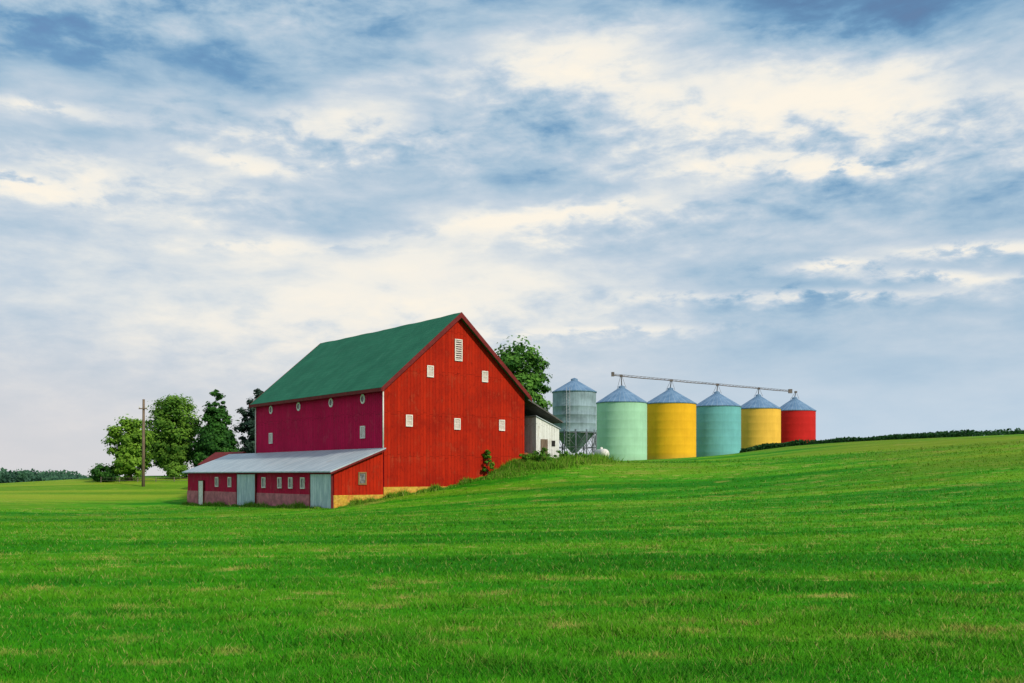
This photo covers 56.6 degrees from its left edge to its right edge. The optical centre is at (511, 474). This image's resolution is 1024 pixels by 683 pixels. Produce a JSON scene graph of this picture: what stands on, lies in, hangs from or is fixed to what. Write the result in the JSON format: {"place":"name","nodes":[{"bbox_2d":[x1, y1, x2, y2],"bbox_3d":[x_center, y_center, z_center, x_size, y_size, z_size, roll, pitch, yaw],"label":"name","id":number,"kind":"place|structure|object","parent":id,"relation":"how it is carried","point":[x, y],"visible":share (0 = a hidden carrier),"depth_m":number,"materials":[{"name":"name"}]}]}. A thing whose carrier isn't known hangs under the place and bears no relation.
{"place":"outdoors","nodes":[
{"label":"outdoors","id":0,"kind":"place"},
{"bbox_2d":[0,434,1023,682],"bbox_3d":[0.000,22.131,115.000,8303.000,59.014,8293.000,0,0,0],"label":"ground","id":1,"kind":"structure","parent":0,"point":[64,496],"depth_m":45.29,"materials":[{"name":"green plant"}]},
{"bbox_2d":[0,467,88,482],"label":"distant woods","id":2,"kind":"object","parent":1,"relation":"on","point":[6,476],"visible":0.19,"depth_m":462.80,"materials":[{"name":"green plant"}]},
{"bbox_2d":[88,463,116,481],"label":"shrub","id":3,"kind":"object","parent":1,"relation":"on","point":[100,475],"visible":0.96,"depth_m":116.19,"materials":[{"name":"green plant"}]},
{"bbox_2d":[101,414,157,479],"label":"broadleaf tree","id":4,"kind":"object","parent":1,"relation":"on","point":[127,452],"visible":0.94,"depth_m":116.59,"materials":[{"name":"green plant"}]},
{"bbox_2d":[139,399,146,486],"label":"utility pole","id":5,"kind":"object","parent":1,"relation":"on","point":[143,408],"visible":0.94,"depth_m":109.87,"materials":[{"name":"brown wood"}]},
{"bbox_2d":[101,477,187,481],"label":"wire fence","id":6,"kind":"object","parent":1,"relation":"on","point":[137,480],"visible":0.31,"depth_m":116.06,"materials":[{"name":"grey metal"}]},
{"bbox_2d":[138,393,202,470],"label":"broadleaf tree","id":7,"kind":"object","parent":1,"relation":"on","point":[173,438],"visible":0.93,"depth_m":125.96,"materials":[{"name":"green plant"}]},
{"bbox_2d":[159,461,189,478],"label":"shrub","id":8,"kind":"object","parent":1,"relation":"on","point":[173,469],"visible":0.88,"depth_m":120.75,"materials":[{"name":"green plant"}]},
{"bbox_2d":[188,389,241,466],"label":"conical tree","id":9,"kind":"object","parent":1,"relation":"on","point":[215,434],"visible":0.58,"depth_m":124.62,"materials":[{"name":"green plant"}]},
{"bbox_2d":[198,452,245,464],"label":"red shed","id":10,"kind":"structure","parent":1,"relation":"on","point":[215,455],"depth_m":104.27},
{"bbox_2d":[230,388,263,452],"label":"broadleaf tree","id":11,"kind":"object","parent":1,"relation":"on","point":[247,425],"visible":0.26,"depth_m":127.81,"materials":[{"name":"green plant"}]},
{"bbox_2d":[182,312,562,508],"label":"barn","id":12,"kind":"structure","parent":1,"relation":"on","point":[444,401],"depth_m":77.01,"materials":[{"name":"red wood"}]},
{"bbox_2d":[269,433,272,443],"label":"window","id":13,"kind":"structure","parent":12,"relation":"in","point":[270,434],"depth_m":86.63,"materials":[{"name":"white paint"}]},
{"bbox_2d":[360,426,364,438],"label":"window","id":14,"kind":"structure","parent":12,"relation":"in","point":[362,428],"depth_m":74.31,"materials":[{"name":"white paint"}]},
{"bbox_2d":[406,415,412,426],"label":"window","id":15,"kind":"structure","parent":12,"relation":"in","point":[409,418],"depth_m":73.45,"materials":[{"name":"white paint"}]},
{"bbox_2d":[427,365,433,376],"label":"window","id":16,"kind":"structure","parent":12,"relation":"in","point":[430,369],"depth_m":74.68,"materials":[{"name":"white paint"}]},
{"bbox_2d":[454,418,460,429],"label":"window","id":17,"kind":"structure","parent":12,"relation":"in","point":[457,421],"depth_m":76.39,"materials":[{"name":"white paint"}]},
{"bbox_2d":[455,339,462,360],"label":"window","id":18,"kind":"structure","parent":12,"relation":"in","point":[458,342],"depth_m":76.47,"materials":[{"name":"white paint"}]},
{"bbox_2d":[482,371,487,381],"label":"window","id":19,"kind":"structure","parent":12,"relation":"in","point":[484,373],"depth_m":78.17,"materials":[{"name":"white paint"}]},
{"bbox_2d":[499,420,504,430],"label":"window","id":20,"kind":"structure","parent":12,"relation":"in","point":[501,422],"depth_m":79.32,"materials":[{"name":"white paint"}]},
{"bbox_2d":[182,452,628,509],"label":"tall grass","id":21,"kind":"structure","parent":1,"relation":"on","point":[512,466],"depth_m":78.16,"materials":[{"name":"green plant"}]},
{"bbox_2d":[481,450,494,474],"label":"shrub","id":22,"kind":"object","parent":1,"relation":"on","point":[491,465],"visible":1,"depth_m":77.79,"materials":[{"name":"green plant"}]},
{"bbox_2d":[494,335,552,410],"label":"broadleaf tree","id":23,"kind":"object","parent":1,"relation":"on","point":[522,365],"visible":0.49,"depth_m":111.78,"materials":[{"name":"green plant"}]},
{"bbox_2d":[519,454,531,460],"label":"weed clump","id":24,"kind":"object","parent":1,"relation":"on","point":[524,456],"visible":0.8,"depth_m":79.22,"materials":[{"name":"green plant"}]},
{"bbox_2d":[530,447,552,461],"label":"weed clump","id":25,"kind":"object","parent":1,"relation":"on","point":[542,452],"visible":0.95,"depth_m":80.34,"materials":[{"name":"green plant"}]},
{"bbox_2d":[524,415,560,457],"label":"white shed","id":26,"kind":"structure","parent":1,"relation":"on","point":[540,433],"depth_m":82.98,"materials":[{"name":"wood"}]},
{"bbox_2d":[541,439,547,455],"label":"door","id":27,"kind":"structure","parent":26,"relation":"in","point":[544,442],"depth_m":82.84,"materials":[{"name":"brown wood"}]},
{"bbox_2d":[553,449,573,459],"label":"weed clump","id":28,"kind":"object","parent":1,"relation":"on","point":[562,454],"visible":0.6,"depth_m":82.02,"materials":[{"name":"green plant"}]},
{"bbox_2d":[552,378,596,454],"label":"hopper bin","id":29,"kind":"object","parent":1,"relation":"on","point":[574,405],"visible":0.83,"depth_m":122.70,"materials":[{"name":"metal"}]},
{"bbox_2d":[574,452,589,460],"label":"weed clump","id":30,"kind":"object","parent":1,"relation":"on","point":[582,454],"visible":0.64,"depth_m":83.51,"materials":[{"name":"green plant"}]},
{"bbox_2d":[594,447,608,456],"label":"propane tank","id":31,"kind":"object","parent":1,"relation":"on","point":[602,450],"visible":0.52,"depth_m":117.30,"materials":[{"name":"white metal"}]},
{"bbox_2d":[596,385,647,460],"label":"grain bin","id":32,"kind":"object","parent":1,"relation":"on","point":[621,419],"visible":0.84,"depth_m":132.92,"materials":[{"name":"green metal"}]},
{"bbox_2d":[611,372,798,399],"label":"grain conveyor","id":33,"kind":"object","parent":32,"relation":"on","point":[717,384],"visible":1,"depth_m":148.32,"materials":[{"name":"grey galvanized steel"}]},
{"bbox_2d":[647,387,696,459],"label":"grain bin","id":34,"kind":"object","parent":1,"relation":"on","point":[671,423],"visible":0.84,"depth_m":140.71,"materials":[{"name":"metal"}]},
{"bbox_2d":[696,391,741,456],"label":"grain bin","id":35,"kind":"object","parent":1,"relation":"on","point":[718,423],"visible":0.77,"depth_m":148.76,"materials":[{"name":"teal metal"}]},
{"bbox_2d":[741,394,781,447],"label":"grain bin","id":36,"kind":"object","parent":1,"relation":"on","point":[760,419],"visible":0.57,"depth_m":156.91,"materials":[{"name":"yellow metal"}]},
{"bbox_2d":[780,397,815,442],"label":"grain bin","id":37,"kind":"object","parent":1,"relation":"on","point":[798,419],"visible":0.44,"depth_m":164.95,"materials":[{"name":"red metal"}]},
{"bbox_2d":[739,428,1023,452],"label":"crop field","id":38,"kind":"structure","parent":1,"relation":"on","point":[936,434],"depth_m":121.65,"materials":[{"name":"green plant"}]},
{"bbox_2d":[0,0,1023,476],"label":"sky","id":39,"kind":"structure","parent":0,"point":[822,201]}
]}

